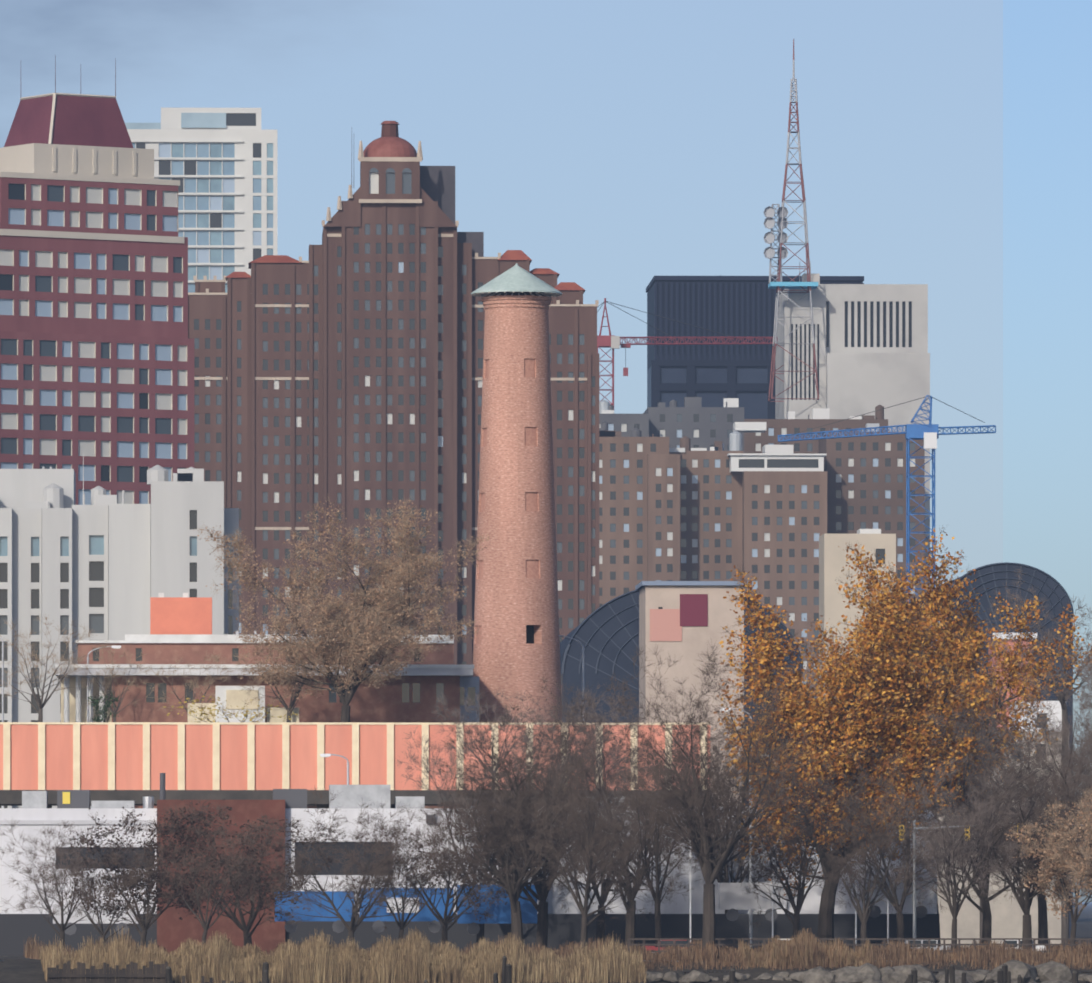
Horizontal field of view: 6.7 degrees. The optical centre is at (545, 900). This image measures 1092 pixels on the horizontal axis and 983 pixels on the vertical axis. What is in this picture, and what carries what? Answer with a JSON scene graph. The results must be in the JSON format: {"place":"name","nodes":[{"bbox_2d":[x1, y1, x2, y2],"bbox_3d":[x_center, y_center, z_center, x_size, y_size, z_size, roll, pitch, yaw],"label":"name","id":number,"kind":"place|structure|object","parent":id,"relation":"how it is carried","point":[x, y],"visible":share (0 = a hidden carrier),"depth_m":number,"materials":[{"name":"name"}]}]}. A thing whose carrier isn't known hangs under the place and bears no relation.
{"place":"outdoors","nodes":[
{"label":"outdoors","id":0,"kind":"place"},
{"bbox_2d":[0,55,193,504],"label":"red tower","id":1,"kind":"structure","parent":0,"point":[96,357],"depth_m":1302.92,"materials":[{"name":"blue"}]},
{"bbox_2d":[0,0,305,147],"bbox_3d":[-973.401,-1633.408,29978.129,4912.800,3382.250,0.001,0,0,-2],"label":"cloud","id":2,"kind":"structure","parent":0,"point":[86,42],"depth_m":29961.72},
{"bbox_2d":[125,108,276,292],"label":"building","id":3,"kind":"structure","parent":0,"point":[220,164],"depth_m":1743.01,"materials":[{"name":"white concrete"}]},
{"bbox_2d":[188,121,598,695],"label":"brick skyscraper","id":4,"kind":"structure","parent":0,"point":[343,365],"depth_m":1495.71,"materials":[{"name":"brick"}]},
{"bbox_2d":[0,773,939,955],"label":"warehouse","id":5,"kind":"structure","parent":0,"point":[170,930],"depth_m":713.30,"materials":[{"name":"grey"}]},
{"bbox_2d":[473,295,561,722],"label":"brick tower","id":6,"kind":"structure","parent":0,"point":[516,645],"depth_m":866.27,"materials":[{"name":"brick"}]},
{"bbox_2d":[471,263,561,296],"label":"tower roof","id":7,"kind":"structure","parent":6,"relation":"attached to","point":[516,279],"depth_m":867.22,"materials":[{"name":"teal"}]},
{"bbox_2d":[0,902,1091,982],"bbox_3d":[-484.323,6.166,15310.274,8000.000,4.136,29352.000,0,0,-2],"label":"ground","id":8,"kind":"structure","parent":0,"point":[18,969],"depth_m":656.03,"materials":[{"name":"brown soil"}]},
{"bbox_2d":[0,637,3,807],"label":"street lamp","id":9,"kind":"object","parent":8,"relation":"on","point":[2,683],"visible":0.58,"depth_m":842.65,"materials":[{"name":"grey metal"}]},
{"bbox_2d":[0,615,95,721],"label":"tree","id":10,"kind":"object","parent":8,"relation":"on","point":[39,701],"visible":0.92,"depth_m":837.93,"materials":[{"name":"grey plant"}]},
{"bbox_2d":[0,819,142,949],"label":"bare tree","id":11,"kind":"object","parent":8,"relation":"on","point":[62,928],"visible":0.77,"depth_m":682.98,"materials":[{"name":"brown plant"}]},
{"bbox_2d":[88,688,118,721],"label":"shrub","id":12,"kind":"object","parent":8,"relation":"on","point":[104,708],"visible":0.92,"depth_m":814.64,"materials":[{"name":"green plant"}]},
{"bbox_2d":[87,646,120,721],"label":"street lamp","id":13,"kind":"object","parent":8,"relation":"on","point":[118,647],"visible":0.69,"depth_m":842.91,"materials":[{"name":"grey metal"}]},
{"bbox_2d":[47,852,161,947],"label":"bare tree","id":14,"kind":"object","parent":8,"relation":"on","point":[101,932],"visible":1,"depth_m":676.81,"materials":[{"name":"brown plant"}]},
{"bbox_2d":[71,642,157,721],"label":"tree","id":15,"kind":"object","parent":8,"relation":"on","point":[122,692],"visible":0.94,"depth_m":838.91,"materials":[{"name":"brown plant"}]},
{"bbox_2d":[0,455,238,807],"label":"white apartments","id":16,"kind":"structure","parent":8,"relation":"on","point":[103,566],"depth_m":1042.96,"materials":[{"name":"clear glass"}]},
{"bbox_2d":[50,803,230,945],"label":"dark tree","id":17,"kind":"object","parent":8,"relation":"on","point":[157,894],"visible":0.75,"depth_m":684.62,"materials":[{"name":"brown plant"}]},
{"bbox_2d":[144,650,238,712],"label":"tree","id":18,"kind":"object","parent":8,"relation":"on","point":[210,682],"visible":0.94,"depth_m":837.03,"materials":[{"name":"brown plant"}]},
{"bbox_2d":[134,820,273,943],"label":"bare tree","id":19,"kind":"object","parent":8,"relation":"on","point":[205,925],"visible":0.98,"depth_m":679.90,"materials":[{"name":"brown plant"}]},
{"bbox_2d":[163,694,298,721],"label":"yellow shrub","id":20,"kind":"object","parent":8,"relation":"on","point":[236,715],"visible":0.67,"depth_m":813.38,"materials":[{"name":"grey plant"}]},
{"bbox_2d":[156,798,347,945],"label":"bare tree","id":21,"kind":"object","parent":8,"relation":"on","point":[244,928],"visible":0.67,"depth_m":686.40,"materials":[{"name":"brown plant"}]},
{"bbox_2d":[54,593,478,807],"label":"low brick building","id":22,"kind":"structure","parent":8,"relation":"on","point":[181,627],"depth_m":843.91,"materials":[{"name":"brown brick"}]},
{"bbox_2d":[231,622,323,721],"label":"tree","id":23,"kind":"object","parent":8,"relation":"on","point":[291,704],"visible":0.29,"depth_m":835.25,"materials":[{"name":"brown plant"}]},
{"bbox_2d":[320,754,348,784],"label":"street lamp","id":24,"kind":"object","parent":8,"relation":"on","point":[324,755],"visible":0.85,"depth_m":753.71,"materials":[{"name":"grey metal"}]},
{"bbox_2d":[194,497,490,721],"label":"oak tree","id":25,"kind":"object","parent":8,"relation":"on","point":[359,648],"visible":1,"depth_m":828.13,"materials":[{"name":"brown plant"}]},
{"bbox_2d":[38,924,646,982],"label":"reed bed","id":26,"kind":"object","parent":8,"relation":"on","point":[415,959],"visible":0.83,"depth_m":651.35,"materials":[{"name":"beige plant"}]},
{"bbox_2d":[47,960,648,982],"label":"bulkhead","id":27,"kind":"object","parent":8,"relation":"on","point":[131,972],"visible":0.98,"depth_m":646.23,"materials":[{"name":"brown wood"}]},
{"bbox_2d":[248,786,456,943],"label":"bare tree","id":28,"kind":"object","parent":8,"relation":"on","point":[356,911],"visible":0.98,"depth_m":681.84,"materials":[{"name":"brown plant"}]},
{"bbox_2d":[0,722,710,807],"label":"salmon wall","id":29,"kind":"structure","parent":8,"relation":"on","point":[116,761],"depth_m":783.37,"materials":[{"name":"pink paint"}]},
{"bbox_2d":[326,821,472,948],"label":"bare tree","id":30,"kind":"object","parent":8,"relation":"on","point":[402,924],"visible":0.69,"depth_m":685.51,"materials":[{"name":"brown plant"}]},
{"bbox_2d":[330,796,556,945],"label":"bare tree","id":31,"kind":"object","parent":8,"relation":"on","point":[446,920],"visible":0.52,"depth_m":693.43,"materials":[{"name":"brown plant"}]},
{"bbox_2d":[394,720,564,945],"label":"bare tree","id":32,"kind":"object","parent":8,"relation":"on","point":[480,934],"visible":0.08,"depth_m":708.24,"materials":[{"name":"brown plant"}]},
{"bbox_2d":[432,685,553,791],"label":"tree","id":33,"kind":"object","parent":8,"relation":"on","point":[461,717],"visible":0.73,"depth_m":763.70,"materials":[{"name":"brown plant"}]},
{"bbox_2d":[410,674,629,947],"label":"bare tree","id":34,"kind":"object","parent":8,"relation":"on","point":[514,885],"visible":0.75,"depth_m":687.63,"materials":[{"name":"brown plant"}]},
{"bbox_2d":[432,684,654,948],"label":"bare tree","id":35,"kind":"object","parent":8,"relation":"on","point":[541,907],"visible":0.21,"depth_m":693.97,"materials":[{"name":"brown plant"}]},
{"bbox_2d":[24,927,1091,972],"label":"reeds","id":36,"kind":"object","parent":8,"relation":"on","point":[806,950],"depth_m":660.47,"materials":[{"name":"brown plant"}]},
{"bbox_2d":[559,635,583,719],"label":"street lamp","id":37,"kind":"object","parent":8,"relation":"on","point":[582,666],"visible":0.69,"depth_m":874.43,"materials":[{"name":"grey metal"}]},
{"bbox_2d":[511,748,658,948],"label":"bare tree","id":38,"kind":"object","parent":8,"relation":"on","point":[590,878],"visible":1,"depth_m":674.32,"materials":[{"name":"brown plant"}]},
{"bbox_2d":[498,693,696,941],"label":"bare tree","id":39,"kind":"object","parent":8,"relation":"on","point":[601,931],"visible":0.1,"depth_m":702.37,"materials":[{"name":"brown plant"}]},
{"bbox_2d":[533,712,663,781],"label":"tree","id":40,"kind":"object","parent":8,"relation":"on","point":[616,715],"visible":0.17,"depth_m":784.10,"materials":[{"name":"brown plant"}]},
{"bbox_2d":[166,956,1079,982],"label":"old pilings","id":41,"kind":"object","parent":8,"relation":"on","point":[1003,974],"visible":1,"depth_m":644.01,"materials":[{"name":"brown wood"}]},
{"bbox_2d":[536,690,729,946],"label":"bare tree","id":42,"kind":"object","parent":8,"relation":"on","point":[630,928],"visible":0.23,"depth_m":692.28,"materials":[{"name":"brown plant"}]},
{"bbox_2d":[583,731,734,960],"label":"bare tree","id":43,"kind":"object","parent":8,"relation":"on","point":[656,837],"visible":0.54,"depth_m":684.16,"materials":[{"name":"brown plant"}]},
{"bbox_2d":[641,940,687,954],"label":"red car","id":44,"kind":"object","parent":8,"relation":"on","point":[652,948],"visible":0.23,"depth_m":679.65,"materials":[{"name":"red paint"}]},
{"bbox_2d":[597,298,777,405],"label":"tower crane","id":45,"kind":"object","parent":8,"relation":"on","point":[612,342],"visible":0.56,"depth_m":1901.99,"materials":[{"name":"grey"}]},
{"bbox_2d":[600,640,811,948],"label":"tall bare tree","id":46,"kind":"object","parent":8,"relation":"on","point":[702,843],"visible":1,"depth_m":666.08,"materials":[{"name":"brown plant"}]},
{"bbox_2d":[645,716,801,913],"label":"bare tree","id":47,"kind":"object","parent":8,"relation":"on","point":[725,874],"visible":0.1,"depth_m":713.65,"materials":[{"name":"brown plant"}]},
{"bbox_2d":[720,708,751,947],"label":"street lamp","id":48,"kind":"object","parent":8,"relation":"on","point":[750,912],"visible":0.42,"depth_m":709.72,"materials":[{"name":"grey metal"}]},
{"bbox_2d":[717,747,877,937],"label":"bare tree","id":49,"kind":"object","parent":8,"relation":"on","point":[800,895],"visible":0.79,"depth_m":678.98,"materials":[{"name":"brown plant"}]},
{"bbox_2d":[560,562,1073,937],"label":"arched sheds","id":50,"kind":"object","parent":8,"relation":"on","point":[606,634],"visible":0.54,"depth_m":994.79,"materials":[{"name":"blue glass"}]},
{"bbox_2d":[775,261,929,686],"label":"beige office","id":51,"kind":"structure","parent":8,"relation":"on","point":[871,346],"depth_m":1909.84,"materials":[{"name":"grey concrete"}]},
{"bbox_2d":[768,39,818,401],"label":"lattice mast","id":52,"kind":"object","parent":51,"relation":"on","point":[778,286],"visible":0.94,"depth_m":1905.26,"materials":[{"name":"red metal"}]},
{"bbox_2d":[764,204,787,283],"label":"dish antenna","id":53,"kind":"object","parent":52,"relation":"attached to","point":[769,223],"visible":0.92,"depth_m":1905.57,"materials":[{"name":"grey metal"}]},
{"bbox_2d":[713,565,1003,943],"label":"orange tree","id":54,"kind":"object","parent":8,"relation":"on","point":[865,714],"visible":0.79,"depth_m":691.87,"materials":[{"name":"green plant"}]},
{"bbox_2d":[628,938,1091,953],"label":"bank fence","id":55,"kind":"object","parent":8,"relation":"on","point":[854,939],"visible":0.33,"depth_m":671.09,"materials":[{"name":"grey metal"}]},
{"bbox_2d":[797,794,930,943],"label":"bare tree","id":56,"kind":"object","parent":8,"relation":"on","point":[863,916],"visible":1,"depth_m":673.00,"materials":[{"name":"brown plant"}]},
{"bbox_2d":[640,960,1091,982],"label":"shore rocks","id":57,"kind":"object","parent":8,"relation":"on","point":[1052,972],"visible":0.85,"depth_m":651.20,"materials":[{"name":"grey stone"}]},
{"bbox_2d":[690,820,1080,945],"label":"poles","id":58,"kind":"object","parent":8,"relation":"on","point":[914,906],"visible":0.33,"depth_m":683.15,"materials":[{"name":"grey metal"}]},
{"bbox_2d":[778,395,995,663],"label":"tower crane","id":59,"kind":"object","parent":8,"relation":"on","point":[929,434],"visible":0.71,"depth_m":1496.51,"materials":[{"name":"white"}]},
{"bbox_2d":[820,737,986,961],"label":"bare tree","id":60,"kind":"object","parent":8,"relation":"on","point":[892,899],"visible":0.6,"depth_m":684.73,"materials":[{"name":"brown plant"}]},
{"bbox_2d":[759,525,1091,945],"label":"orange tree","id":61,"kind":"object","parent":8,"relation":"on","point":[943,605],"visible":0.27,"depth_m":729.98,"materials":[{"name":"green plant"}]},
{"bbox_2d":[905,940,950,950],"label":"silver car","id":62,"kind":"object","parent":8,"relation":"on","point":[925,942],"visible":0.17,"depth_m":681.27,"materials":[{"name":"grey paint"}]},
{"bbox_2d":[867,755,1032,948],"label":"bare tree","id":63,"kind":"object","parent":8,"relation":"on","point":[934,846],"visible":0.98,"depth_m":674.75,"materials":[{"name":"brown plant"}]},
{"bbox_2d":[894,680,1091,960],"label":"bare tree","id":64,"kind":"object","parent":8,"relation":"on","point":[985,909],"visible":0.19,"depth_m":694.34,"materials":[{"name":"brown plant"}]},
{"bbox_2d":[914,628,1073,941],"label":"tree","id":65,"kind":"object","parent":8,"relation":"on","point":[981,913],"visible":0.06,"depth_m":785.34,"materials":[{"name":"orange plant"}]},
{"bbox_2d":[928,656,1091,945],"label":"bare tree","id":66,"kind":"object","parent":8,"relation":"on","point":[1042,921],"visible":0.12,"depth_m":710.77,"materials":[{"name":"brown plant"}]},
{"bbox_2d":[940,721,1091,949],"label":"bare tree","id":67,"kind":"object","parent":8,"relation":"on","point":[1028,896],"visible":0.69,"depth_m":678.85,"materials":[{"name":"brown plant"}]},
{"bbox_2d":[1000,940,1045,950],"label":"white car","id":68,"kind":"object","parent":8,"relation":"on","point":[1037,947],"visible":0.15,"depth_m":680.00,"materials":[{"name":"white paint"}]},
{"bbox_2d":[978,564,1091,945],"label":"tree","id":69,"kind":"object","parent":8,"relation":"on","point":[1064,927],"visible":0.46,"depth_m":795.54,"materials":[{"name":"brown plant"}]},
{"bbox_2d":[992,643,1091,885],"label":"bare tree","id":70,"kind":"object","parent":8,"relation":"on","point":[1085,724],"visible":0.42,"depth_m":699.57,"materials":[{"name":"brown plant"}]},
{"bbox_2d":[1005,813,1091,947],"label":"brown tree","id":71,"kind":"object","parent":8,"relation":"on","point":[1046,876],"visible":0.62,"depth_m":675.45,"materials":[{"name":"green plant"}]},
{"bbox_2d":[1028,786,1091,912],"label":"bare tree","id":72,"kind":"object","parent":8,"relation":"on","point":[1085,866],"visible":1,"depth_m":670.48,"materials":[{"name":"brown plant"}]},
{"bbox_2d":[1056,764,1091,894],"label":"bare tree","id":73,"kind":"object","parent":8,"relation":"on","point":[1087,784],"visible":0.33,"depth_m":686.80,"materials":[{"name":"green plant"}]},
{"bbox_2d":[0,0,1091,901],"label":"sky","id":74,"kind":"structure","parent":0,"point":[616,145],"materials":[{"name":"blue"}]},
{"bbox_2d":[635,581,747,806],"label":"building","id":75,"kind":"structure","parent":0,"point":[684,622],"depth_m":954.92,"materials":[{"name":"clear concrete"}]},
{"bbox_2d":[646,275,863,418],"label":"black tower","id":76,"kind":"structure","parent":0,"point":[730,306],"depth_m":1946.03,"materials":[{"name":"blue"}]},
{"bbox_2d":[599,397,924,729],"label":"blocks","id":77,"kind":"structure","parent":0,"point":[692,489],"depth_m":1801.81,"materials":[{"name":"brown brick"}]},
{"bbox_2d":[819,529,895,729],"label":"beige building","id":78,"kind":"structure","parent":0,"point":[832,564],"depth_m":1296.04,"materials":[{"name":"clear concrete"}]},
{"bbox_2d":[752,633,1061,946],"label":"buildings","id":79,"kind":"structure","parent":0,"point":[1007,919],"depth_m":795.67,"materials":[{"name":"white concrete"}]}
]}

